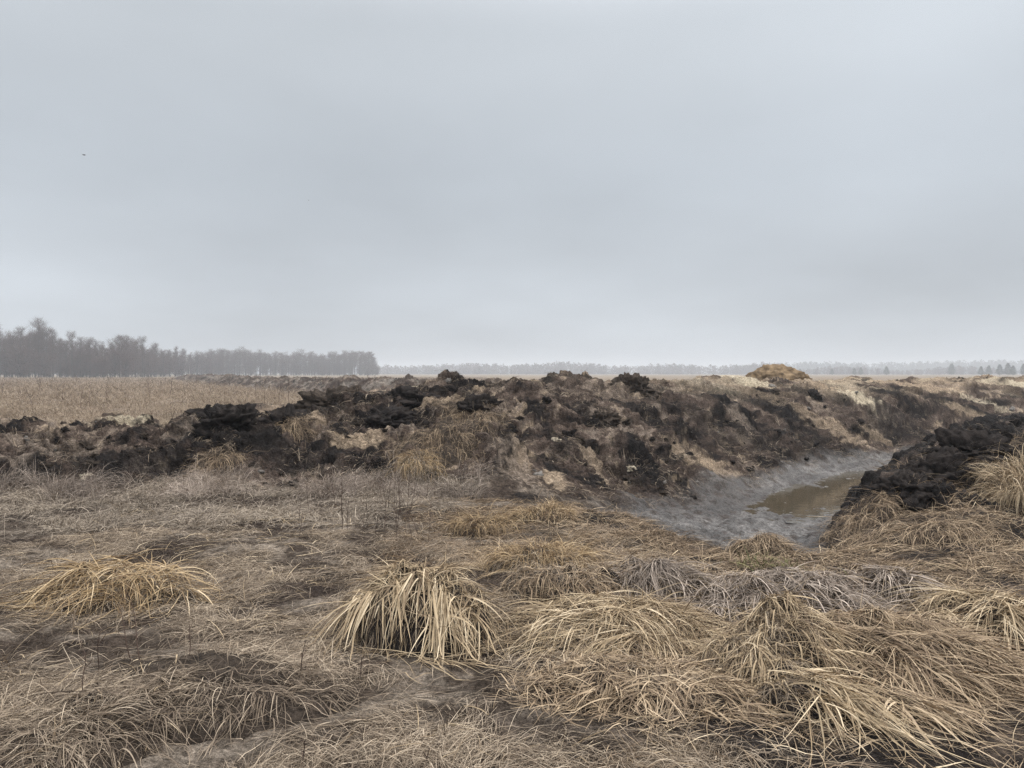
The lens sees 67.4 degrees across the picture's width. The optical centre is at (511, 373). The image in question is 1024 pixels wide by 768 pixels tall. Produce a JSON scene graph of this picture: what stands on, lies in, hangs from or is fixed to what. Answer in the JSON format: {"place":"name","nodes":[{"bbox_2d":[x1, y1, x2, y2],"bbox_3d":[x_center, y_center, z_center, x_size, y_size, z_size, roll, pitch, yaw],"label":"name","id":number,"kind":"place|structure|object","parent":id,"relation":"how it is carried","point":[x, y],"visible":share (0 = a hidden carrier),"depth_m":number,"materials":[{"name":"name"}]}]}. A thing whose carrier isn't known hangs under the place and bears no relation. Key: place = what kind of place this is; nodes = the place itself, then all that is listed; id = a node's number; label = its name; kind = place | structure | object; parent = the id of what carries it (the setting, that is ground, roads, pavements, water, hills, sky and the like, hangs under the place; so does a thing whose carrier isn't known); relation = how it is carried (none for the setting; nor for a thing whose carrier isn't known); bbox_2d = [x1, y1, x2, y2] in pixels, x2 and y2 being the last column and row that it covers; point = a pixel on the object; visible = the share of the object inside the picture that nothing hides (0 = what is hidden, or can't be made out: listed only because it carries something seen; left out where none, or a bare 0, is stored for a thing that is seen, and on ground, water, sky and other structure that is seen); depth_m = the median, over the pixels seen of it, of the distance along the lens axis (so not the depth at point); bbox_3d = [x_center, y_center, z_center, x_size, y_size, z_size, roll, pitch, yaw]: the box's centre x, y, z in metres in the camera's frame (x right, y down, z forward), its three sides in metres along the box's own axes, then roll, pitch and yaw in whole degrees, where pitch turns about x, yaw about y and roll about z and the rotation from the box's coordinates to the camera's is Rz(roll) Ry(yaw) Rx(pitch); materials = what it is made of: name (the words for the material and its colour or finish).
{"place":"outdoors","nodes":[
{"label":"outdoors","id":0,"kind":"place"},
{"bbox_2d":[0,449,502,541],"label":"grass","id":1,"kind":"structure","parent":0,"point":[266,512],"depth_m":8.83,"materials":[{"name":"plant"}]},
{"bbox_2d":[0,374,1021,423],"bbox_3d":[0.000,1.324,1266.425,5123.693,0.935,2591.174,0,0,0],"label":"field","id":2,"kind":"structure","parent":0,"point":[817,377],"depth_m":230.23,"materials":[{"name":"plant"}]},
{"bbox_2d":[0,335,7,376],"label":"bare tree","id":3,"kind":"object","parent":2,"relation":"on","point":[3,340],"visible":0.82,"depth_m":247.91,"materials":[{"name":"grey plant"}]},
{"bbox_2d":[0,353,14,376],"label":"bare bush","id":4,"kind":"object","parent":2,"relation":"on","point":[3,368],"visible":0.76,"depth_m":248.34,"materials":[{"name":"grey plant"}]},
{"bbox_2d":[5,331,17,376],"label":"bare tree","id":5,"kind":"object","parent":2,"relation":"on","point":[10,342],"visible":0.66,"depth_m":250.42,"materials":[{"name":"grey plant"}]},
{"bbox_2d":[12,325,28,377],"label":"bare tree","id":6,"kind":"object","parent":2,"relation":"on","point":[20,330],"visible":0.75,"depth_m":247.16,"materials":[{"name":"grey plant"}]},
{"bbox_2d":[23,332,35,376],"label":"bare tree","id":7,"kind":"object","parent":2,"relation":"on","point":[29,339],"visible":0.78,"depth_m":252.60,"materials":[{"name":"grey plant"}]},
{"bbox_2d":[28,317,48,377],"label":"bare tree","id":8,"kind":"object","parent":2,"relation":"on","point":[37,324],"visible":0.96,"depth_m":255.29,"materials":[{"name":"grey plant"}]},
{"bbox_2d":[32,326,48,377],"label":"bare tree","id":9,"kind":"object","parent":2,"relation":"on","point":[41,342],"visible":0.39,"depth_m":258.69,"materials":[{"name":"grey plant"}]},
{"bbox_2d":[38,325,54,359],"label":"bare tree","id":10,"kind":"object","parent":2,"relation":"on","point":[47,345],"visible":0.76,"depth_m":256.31,"materials":[{"name":"grey plant"}]},
{"bbox_2d":[45,327,58,377],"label":"bare tree","id":11,"kind":"object","parent":2,"relation":"on","point":[52,342],"visible":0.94,"depth_m":251.47,"materials":[{"name":"grey plant"}]},
{"bbox_2d":[55,341,65,377],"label":"bare tree","id":12,"kind":"object","parent":2,"relation":"on","point":[60,353],"visible":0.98,"depth_m":255.19,"materials":[{"name":"grey plant"}]},
{"bbox_2d":[54,361,70,376],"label":"bare bush","id":13,"kind":"object","parent":2,"relation":"on","point":[57,366],"visible":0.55,"depth_m":261.13,"materials":[{"name":"grey plant"}]},
{"bbox_2d":[59,339,69,377],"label":"bare tree","id":14,"kind":"object","parent":2,"relation":"on","point":[65,360],"visible":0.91,"depth_m":255.68,"materials":[{"name":"grey plant"}]},
{"bbox_2d":[59,362,73,376],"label":"bare bush","id":15,"kind":"object","parent":2,"relation":"on","point":[67,366],"visible":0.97,"depth_m":255.16,"materials":[{"name":"grey plant"}]},
{"bbox_2d":[65,330,76,377],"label":"bare tree","id":16,"kind":"object","parent":2,"relation":"on","point":[70,345],"visible":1,"depth_m":252.79,"materials":[{"name":"grey plant"}]},
{"bbox_2d":[74,336,86,377],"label":"bare tree","id":17,"kind":"object","parent":2,"relation":"on","point":[81,348],"visible":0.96,"depth_m":259.48,"materials":[{"name":"grey plant"}]},
{"bbox_2d":[76,358,94,377],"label":"bare bush","id":18,"kind":"object","parent":2,"relation":"on","point":[84,364],"visible":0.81,"depth_m":258.49,"materials":[{"name":"grey plant"}]},
{"bbox_2d":[84,337,97,377],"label":"bare tree","id":19,"kind":"object","parent":2,"relation":"on","point":[90,350],"visible":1,"depth_m":255.32,"materials":[{"name":"grey plant"}]},
{"bbox_2d":[86,356,107,377],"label":"bare bush","id":20,"kind":"object","parent":2,"relation":"on","point":[95,368],"visible":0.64,"depth_m":253.98,"materials":[{"name":"grey plant"}]},
{"bbox_2d":[91,354,113,376],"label":"bare bush","id":21,"kind":"object","parent":2,"relation":"on","point":[103,362],"visible":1,"depth_m":250.53,"materials":[{"name":"grey plant"}]},
{"bbox_2d":[105,338,117,376],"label":"bare tree","id":22,"kind":"object","parent":2,"relation":"on","point":[113,343],"visible":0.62,"depth_m":261.12,"materials":[{"name":"grey plant"}]},
{"bbox_2d":[103,345,130,377],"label":"bare bush","id":23,"kind":"object","parent":2,"relation":"on","point":[114,357],"visible":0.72,"depth_m":256.38,"materials":[{"name":"grey plant"}]},
{"bbox_2d":[116,336,127,376],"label":"bare tree","id":24,"kind":"object","parent":2,"relation":"on","point":[121,344],"visible":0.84,"depth_m":259.17,"materials":[{"name":"grey plant"}]},
{"bbox_2d":[119,335,135,376],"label":"bare tree","id":25,"kind":"object","parent":2,"relation":"on","point":[126,339],"visible":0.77,"depth_m":259.92,"materials":[{"name":"grey plant"}]},
{"bbox_2d":[128,341,140,376],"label":"bare tree","id":26,"kind":"object","parent":2,"relation":"on","point":[137,348],"visible":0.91,"depth_m":272.05,"materials":[{"name":"grey plant"}]},
{"bbox_2d":[138,336,147,376],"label":"bare tree","id":27,"kind":"object","parent":2,"relation":"on","point":[143,350],"visible":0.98,"depth_m":282.84,"materials":[{"name":"grey plant"}]},
{"bbox_2d":[135,348,159,375],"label":"bare bush","id":28,"kind":"object","parent":2,"relation":"on","point":[146,355],"visible":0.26,"depth_m":302.93,"materials":[{"name":"grey plant"}]},
{"bbox_2d":[171,353,191,375],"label":"bare bush","id":29,"kind":"object","parent":2,"relation":"on","point":[181,361],"visible":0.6,"depth_m":357.84,"materials":[{"name":"grey plant"}]},
{"bbox_2d":[192,351,201,374],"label":"bare tree","id":30,"kind":"object","parent":2,"relation":"on","point":[196,358],"visible":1,"depth_m":395.74,"materials":[{"name":"grey plant"}]},
{"bbox_2d":[235,346,245,374],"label":"bare tree","id":31,"kind":"object","parent":2,"relation":"on","point":[240,354],"visible":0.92,"depth_m":454.46,"materials":[{"name":"grey plant"}]},
{"bbox_2d":[241,349,248,375],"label":"bare tree","id":32,"kind":"object","parent":2,"relation":"on","point":[244,365],"visible":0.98,"depth_m":457.03,"materials":[{"name":"grey plant"}]},
{"bbox_2d":[256,349,266,375],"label":"bare tree","id":33,"kind":"object","parent":2,"relation":"on","point":[259,353],"visible":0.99,"depth_m":471.64,"materials":[{"name":"grey plant"}]},
{"bbox_2d":[255,359,268,374],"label":"bare bush","id":34,"kind":"object","parent":2,"relation":"on","point":[263,368],"visible":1,"depth_m":470.90,"materials":[{"name":"grey plant"}]},
{"bbox_2d":[271,350,283,375],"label":"bare tree","id":35,"kind":"object","parent":2,"relation":"on","point":[274,354],"visible":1,"depth_m":476.95,"materials":[{"name":"grey plant"}]},
{"bbox_2d":[357,361,772,373],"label":"forest","id":36,"kind":"object","parent":2,"relation":"on","point":[476,368],"visible":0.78,"depth_m":973.16,"materials":[{"name":"plant"}]},
{"bbox_2d":[740,359,1023,374],"bbox_3d":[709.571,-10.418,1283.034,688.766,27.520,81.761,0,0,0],"label":"forest","id":37,"kind":"object","parent":2,"relation":"on","point":[919,365],"visible":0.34,"depth_m":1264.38,"materials":[{"name":"plant"}]},
{"bbox_2d":[946,363,955,374],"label":"conifer","id":38,"kind":"object","parent":2,"relation":"on","point":[951,367],"visible":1,"depth_m":639.35,"materials":[{"name":"grey plant"}]},
{"bbox_2d":[1002,363,1012,374],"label":"conifer","id":39,"kind":"object","parent":2,"relation":"on","point":[1006,369],"visible":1,"depth_m":519.27,"materials":[{"name":"grey plant"}]},
{"bbox_2d":[0,369,1023,505],"bbox_3d":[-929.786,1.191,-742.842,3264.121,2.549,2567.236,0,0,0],"label":"spoil bank","id":40,"kind":"structure","parent":0,"point":[956,400],"depth_m":14.75,"materials":[{"name":"soil"}]},
{"bbox_2d":[15,465,30,476],"bbox_3d":[-6.686,1.352,10.465,0.220,0.160,0.321,-3,34,28],"label":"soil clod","id":41,"kind":"object","parent":40,"relation":"on","point":[24,467],"visible":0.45,"depth_m":10.45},
{"bbox_2d":[34,463,55,469],"bbox_3d":[-6.478,1.313,10.651,0.274,0.151,0.173,1,-16,-46],"label":"soil clod","id":42,"kind":"object","parent":40,"relation":"on","point":[49,465],"visible":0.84,"depth_m":10.61,"materials":[{"name":"soil"}]},
{"bbox_2d":[78,439,96,450],"bbox_3d":[-6.458,1.114,11.675,0.319,0.116,0.201,29,9,-4],"label":"soil clod","id":43,"kind":"object","parent":40,"relation":"on","point":[87,445],"visible":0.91,"depth_m":11.65,"materials":[{"name":"soil"}]},
{"bbox_2d":[81,460,104,467],"bbox_3d":[-5.937,1.298,10.893,0.323,0.124,0.223,-2,7,-24],"label":"soil clod","id":44,"kind":"object","parent":40,"relation":"on","point":[91,462],"visible":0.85,"depth_m":10.86,"materials":[{"name":"soil"}]},
{"bbox_2d":[171,443,251,477],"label":"grassy sod","id":45,"kind":"structure","parent":40,"relation":"on","point":[223,459],"depth_m":10.96,"materials":[{"name":"brown plant"}]},
{"bbox_2d":[184,402,272,438],"bbox_3d":[-4.445,0.858,12.175,1.360,0.796,1.481,0,0,0],"label":"peat lump","id":46,"kind":"object","parent":40,"relation":"on","point":[238,415],"visible":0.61,"depth_m":11.72,"materials":[{"name":"soil"}]},
{"bbox_2d":[264,403,308,425],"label":"peat lump","id":47,"kind":"object","parent":40,"relation":"on","point":[282,414],"visible":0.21,"depth_m":12.37,"materials":[{"name":"soil"}]},
{"bbox_2d":[264,412,321,443],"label":"grassy sod","id":48,"kind":"structure","parent":40,"relation":"on","point":[298,429],"depth_m":12.22,"materials":[{"name":"brown plant"}]},
{"bbox_2d":[293,385,362,409],"bbox_3d":[-3.236,0.698,14.266,1.939,0.976,1.831,0,0,0],"label":"peat lump","id":49,"kind":"object","parent":40,"relation":"on","point":[322,399],"visible":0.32,"depth_m":13.96,"materials":[{"name":"soil"}]},
{"bbox_2d":[365,405,417,428],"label":"peat lump","id":50,"kind":"object","parent":40,"relation":"on","point":[400,414],"visible":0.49,"depth_m":12.95,"materials":[{"name":"soil"}]},
{"bbox_2d":[377,447,448,482],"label":"grassy sod","id":51,"kind":"structure","parent":40,"relation":"on","point":[433,458],"depth_m":10.56,"materials":[{"name":"plant"}]},
{"bbox_2d":[385,385,440,407],"bbox_3d":[-1.884,0.502,14.285,1.429,0.570,1.023,0,0,-34],"label":"peat lump","id":52,"kind":"object","parent":40,"relation":"on","point":[409,393],"visible":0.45,"depth_m":14.03,"materials":[{"name":"soil"}]},
{"bbox_2d":[373,415,497,468],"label":"grassy sod","id":53,"kind":"structure","parent":40,"relation":"on","point":[453,446],"depth_m":11.30,"materials":[{"name":"brown plant"}]},
{"bbox_2d":[444,385,457,392],"bbox_3d":[-1.174,0.294,14.556,0.329,0.147,0.230,0,0,4],"label":"soil clod","id":54,"kind":"object","parent":40,"relation":"on","point":[452,388],"visible":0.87,"depth_m":14.48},
{"bbox_2d":[442,393,503,416],"bbox_3d":[-0.651,0.723,13.477,1.380,0.761,0.954,0,0,-31],"label":"peat lump","id":55,"kind":"object","parent":40,"relation":"on","point":[476,402],"visible":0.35,"depth_m":13.14,"materials":[{"name":"soil"}]},
{"bbox_2d":[430,393,517,434],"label":"grassy sod","id":56,"kind":"structure","parent":40,"relation":"on","point":[456,413],"depth_m":13.04,"materials":[{"name":"brown plant"}]},
{"bbox_2d":[507,423,518,433],"bbox_3d":[-0.002,0.949,13.118,0.227,0.188,0.338,0,0,-4],"label":"soil clod","id":57,"kind":"object","parent":40,"relation":"on","point":[512,427],"visible":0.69,"depth_m":13.02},
{"bbox_2d":[3,369,1023,524],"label":"dry growth","id":58,"kind":"object","parent":40,"relation":"on","point":[214,449],"visible":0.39,"depth_m":13.29,"materials":[{"name":"plant"}]},
{"bbox_2d":[542,396,551,403],"bbox_3d":[0.653,0.532,14.373,0.208,0.156,0.260,-11,-41,8],"label":"soil clod","id":59,"kind":"object","parent":40,"relation":"on","point":[547,400],"visible":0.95,"depth_m":14.32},
{"bbox_2d":[561,429,576,436],"bbox_3d":[0.989,1.056,13.408,0.309,0.181,0.236,-27,-19,31],"label":"soil clod","id":60,"kind":"object","parent":40,"relation":"on","point":[568,433],"visible":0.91,"depth_m":13.37,"materials":[{"name":"soil"}]},
{"bbox_2d":[589,406,621,427],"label":"peat lump","id":61,"kind":"object","parent":40,"relation":"on","point":[608,417],"visible":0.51,"depth_m":15.10,"materials":[{"name":"soil"}]},
{"bbox_2d":[608,372,661,399],"bbox_3d":[3.086,0.424,19.431,1.437,0.919,1.443,0,0,0],"label":"peat lump","id":62,"kind":"object","parent":40,"relation":"on","point":[637,382],"visible":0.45,"depth_m":19.06,"materials":[{"name":"soil"}]},
{"bbox_2d":[745,364,811,379],"bbox_3d":[10.414,0.403,29.952,2.594,1.528,2.180,0,0,0],"label":"sand mound","id":63,"kind":"object","parent":40,"relation":"on","point":[773,371],"visible":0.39,"depth_m":29.43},
{"bbox_2d":[807,388,822,401],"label":"peat lump","id":64,"kind":"object","parent":40,"relation":"on","point":[813,393],"visible":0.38,"depth_m":24.24,"materials":[{"name":"soil"}]},
{"bbox_2d":[0,473,1023,767],"bbox_3d":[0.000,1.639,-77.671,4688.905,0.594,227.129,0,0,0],"label":"ground","id":65,"kind":"structure","parent":0,"point":[510,489],"depth_m":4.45,"materials":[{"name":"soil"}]},
{"bbox_2d":[0,668,213,767],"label":"grassy sod","id":66,"kind":"structure","parent":65,"relation":"on","point":[129,745],"depth_m":3.24,"materials":[{"name":"brown plant"}]},
{"bbox_2d":[77,642,92,693],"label":"dead weed","id":67,"kind":"object","parent":66,"relation":"on","point":[84,658],"visible":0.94,"depth_m":3.56,"materials":[{"name":"plant"}]},
{"bbox_2d":[0,548,239,631],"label":"grass tuft","id":68,"kind":"object","parent":65,"relation":"on","point":[85,592],"visible":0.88,"depth_m":5.38,"materials":[{"name":"plant"}]},
{"bbox_2d":[2,631,417,767],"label":"grassy sod","id":69,"kind":"structure","parent":65,"relation":"on","point":[260,699],"depth_m":3.62,"materials":[{"name":"brown plant"}]},
{"bbox_2d":[117,604,135,660],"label":"dead weed","id":70,"kind":"object","parent":69,"relation":"on","point":[124,631],"visible":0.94,"depth_m":4.06,"materials":[{"name":"plant"}]},
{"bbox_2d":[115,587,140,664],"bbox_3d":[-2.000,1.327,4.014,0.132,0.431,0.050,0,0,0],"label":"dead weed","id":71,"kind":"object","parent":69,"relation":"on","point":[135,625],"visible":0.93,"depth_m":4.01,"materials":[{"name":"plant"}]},
{"bbox_2d":[291,552,535,679],"bbox_3d":[-0.561,1.416,4.730,1.737,0.586,1.554,0,0,0],"label":"straw tussock","id":72,"kind":"object","parent":65,"relation":"on","point":[464,638],"visible":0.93,"depth_m":4.47,"materials":[{"name":"plant"}]},
{"bbox_2d":[425,499,527,539],"bbox_3d":[-0.309,1.508,7.863,1.229,0.400,0.947,0,0,-28],"label":"grass tuft","id":73,"kind":"object","parent":65,"relation":"on","point":[465,529],"visible":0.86,"depth_m":7.72,"materials":[{"name":"plant"}]},
{"bbox_2d":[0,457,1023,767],"bbox_3d":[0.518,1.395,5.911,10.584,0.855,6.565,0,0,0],"label":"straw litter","id":74,"kind":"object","parent":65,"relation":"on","point":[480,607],"visible":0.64,"depth_m":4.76,"materials":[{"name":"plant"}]},
{"bbox_2d":[497,496,592,524],"bbox_3d":[0.354,1.507,8.370,1.211,0.342,1.060,0,0,0],"label":"grass tuft","id":75,"kind":"object","parent":65,"relation":"on","point":[543,519],"visible":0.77,"depth_m":8.26,"materials":[{"name":"plant"}]},
{"bbox_2d":[470,529,627,579],"bbox_3d":[0.289,1.427,6.299,1.420,0.512,1.208,0,0,0],"label":"grass tuft","id":76,"kind":"object","parent":65,"relation":"on","point":[540,557],"visible":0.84,"depth_m":6.21,"materials":[{"name":"plant"}]},
{"bbox_2d":[484,563,634,603],"bbox_3d":[0.408,1.525,5.464,1.250,0.311,0.901,0,0,0],"label":"straw tussock","id":77,"kind":"object","parent":65,"relation":"on","point":[584,581],"visible":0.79,"depth_m":5.39,"materials":[{"name":"plant"}]},
{"bbox_2d":[470,574,746,673],"bbox_3d":[0.565,1.458,4.835,2.062,0.480,1.768,0,0,-23],"label":"straw mat","id":78,"kind":"object","parent":65,"relation":"on","point":[549,610],"visible":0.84,"depth_m":4.56,"materials":[{"name":"plant"}]},
{"bbox_2d":[456,633,822,740],"bbox_3d":[0.670,1.550,3.879,2.004,0.294,1.367,0,0,0],"label":"grass tuft","id":79,"kind":"object","parent":65,"relation":"on","point":[557,692],"visible":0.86,"depth_m":3.67,"materials":[{"name":"plant"}]},
{"bbox_2d":[349,488,935,576],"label":"grass","id":80,"kind":"structure","parent":65,"relation":"on","point":[634,520],"depth_m":7.33,"materials":[{"name":"brown plant"}]},
{"bbox_2d":[579,554,739,605],"bbox_3d":[1.047,1.485,5.691,1.588,0.362,1.142,0,0,0],"label":"straw mat","id":81,"kind":"object","parent":65,"relation":"on","point":[657,566],"visible":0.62,"depth_m":5.55,"materials":[{"name":"plant"}]},
{"bbox_2d":[717,544,795,568],"bbox_3d":[2.012,1.530,6.329,0.680,0.208,0.415,0,0,0],"label":"grass tuft","id":82,"kind":"object","parent":65,"relation":"on","point":[745,559],"visible":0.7,"depth_m":6.37,"materials":[{"name":"brown plant"}]},
{"bbox_2d":[615,448,907,552],"bbox_3d":[8.119,2.196,17.048,4.863,1.066,22.915,0,0,40],"label":"ditch","id":83,"kind":"object","parent":65,"relation":"in","point":[713,512],"visible":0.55,"depth_m":13.64,"materials":[{"name":"soil"}]},
{"bbox_2d":[721,554,808,571],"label":"grass tuft","id":84,"kind":"object","parent":65,"relation":"on","point":[772,565],"visible":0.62,"depth_m":6.16,"materials":[{"name":"brown plant"}]},
{"bbox_2d":[721,529,809,557],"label":"grassy sod","id":85,"kind":"structure","parent":65,"relation":"on","point":[762,539],"depth_m":6.95,"materials":[{"name":"brown plant"}]},
{"bbox_2d":[651,578,909,712],"bbox_3d":[1.389,1.418,4.131,1.255,0.540,1.185,0,0,41],"label":"straw mat","id":86,"kind":"object","parent":65,"relation":"on","point":[818,654],"visible":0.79,"depth_m":4.03,"materials":[{"name":"plant"}]},
{"bbox_2d":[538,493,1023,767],"bbox_3d":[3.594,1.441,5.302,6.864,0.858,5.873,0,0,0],"label":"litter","id":87,"kind":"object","parent":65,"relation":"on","point":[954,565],"visible":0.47,"depth_m":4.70,"materials":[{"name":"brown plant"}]},
{"bbox_2d":[663,561,915,621],"bbox_3d":[1.989,1.538,5.425,1.917,0.313,1.293,0,0,0],"label":"straw mat","id":88,"kind":"object","parent":65,"relation":"on","point":[815,585],"visible":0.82,"depth_m":5.26,"materials":[{"name":"plant"}]},
{"bbox_2d":[718,629,1018,767],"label":"straw bundle","id":89,"kind":"object","parent":65,"relation":"on","point":[841,707],"visible":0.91,"depth_m":3.50,"materials":[{"name":"plant"}]},
{"bbox_2d":[749,431,1023,583],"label":"straw litter","id":90,"kind":"object","parent":65,"relation":"on","point":[994,554],"visible":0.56,"depth_m":7.08,"materials":[{"name":"plant"}]},
{"bbox_2d":[826,562,954,605],"bbox_3d":[2.755,1.517,5.540,1.170,0.333,0.879,0,0,0],"label":"straw mat","id":91,"kind":"object","parent":65,"relation":"on","point":[883,577],"visible":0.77,"depth_m":5.46,"materials":[{"name":"plant"}]},
{"bbox_2d":[796,660,1023,767],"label":"straw bundle","id":92,"kind":"object","parent":65,"relation":"on","point":[945,707],"visible":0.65,"depth_m":3.53,"materials":[{"name":"plant"}]},
{"bbox_2d":[802,603,1023,734],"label":"straw mat","id":93,"kind":"object","parent":65,"relation":"on","point":[898,648],"visible":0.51,"depth_m":3.96,"materials":[{"name":"plant"}]},
{"bbox_2d":[836,501,1023,552],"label":"grassy sod","id":94,"kind":"structure","parent":65,"relation":"on","point":[959,515],"depth_m":7.22,"materials":[{"name":"brown plant"}]},
{"bbox_2d":[859,572,1023,657],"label":"straw bundle","id":95,"kind":"object","parent":65,"relation":"on","point":[1012,619],"visible":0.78,"depth_m":4.69,"materials":[{"name":"plant"}]},
{"bbox_2d":[0,0,1023,373],"label":"sky","id":96,"kind":"structure","parent":0,"point":[704,183],"materials":[{"name":"grey"}]},
{"bbox_2d":[742,470,869,523],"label":"water","id":97,"kind":"structure","parent":0,"point":[797,500],"depth_m":15.77,"materials":[{"name":"brown liquid"}]},
{"bbox_2d":[827,412,1023,533],"bbox_3d":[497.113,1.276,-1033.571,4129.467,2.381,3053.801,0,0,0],"label":"peat bank","id":98,"kind":"structure","parent":0,"point":[989,423],"depth_m":8.93,"materials":[{"name":"soil"}]},
{"bbox_2d":[801,479,920,544],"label":"grassy sod","id":99,"kind":"structure","parent":98,"relation":"on","point":[885,512],"depth_m":8.17,"materials":[{"name":"brown plant"}]},
{"bbox_2d":[869,469,943,511],"bbox_3d":[4.404,1.350,8.487,0.960,0.594,0.793,0,0,-31],"label":"peat lump","id":100,"kind":"object","parent":98,"relation":"on","point":[912,497],"visible":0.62,"depth_m":8.23,"materials":[{"name":"soil"}]},
{"bbox_2d":[899,446,981,491],"bbox_3d":[4.938,1.268,8.977,1.175,0.863,1.205,0,0,0],"label":"peat lump","id":101,"kind":"object","parent":98,"relation":"on","point":[940,462],"visible":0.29,"depth_m":8.63,"materials":[{"name":"soil"}]},
{"bbox_2d":[921,426,1020,463],"bbox_3d":[5.698,0.988,9.494,1.115,0.658,1.315,0,0,0],"label":"peat lump","id":102,"kind":"object","parent":98,"relation":"on","point":[976,443],"visible":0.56,"depth_m":9.36,"materials":[{"name":"soil"}]},
{"bbox_2d":[953,443,1023,516],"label":"grass tuft","id":103,"kind":"object","parent":98,"relation":"on","point":[1012,476],"visible":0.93,"depth_m":8.15,"materials":[{"name":"plant"}]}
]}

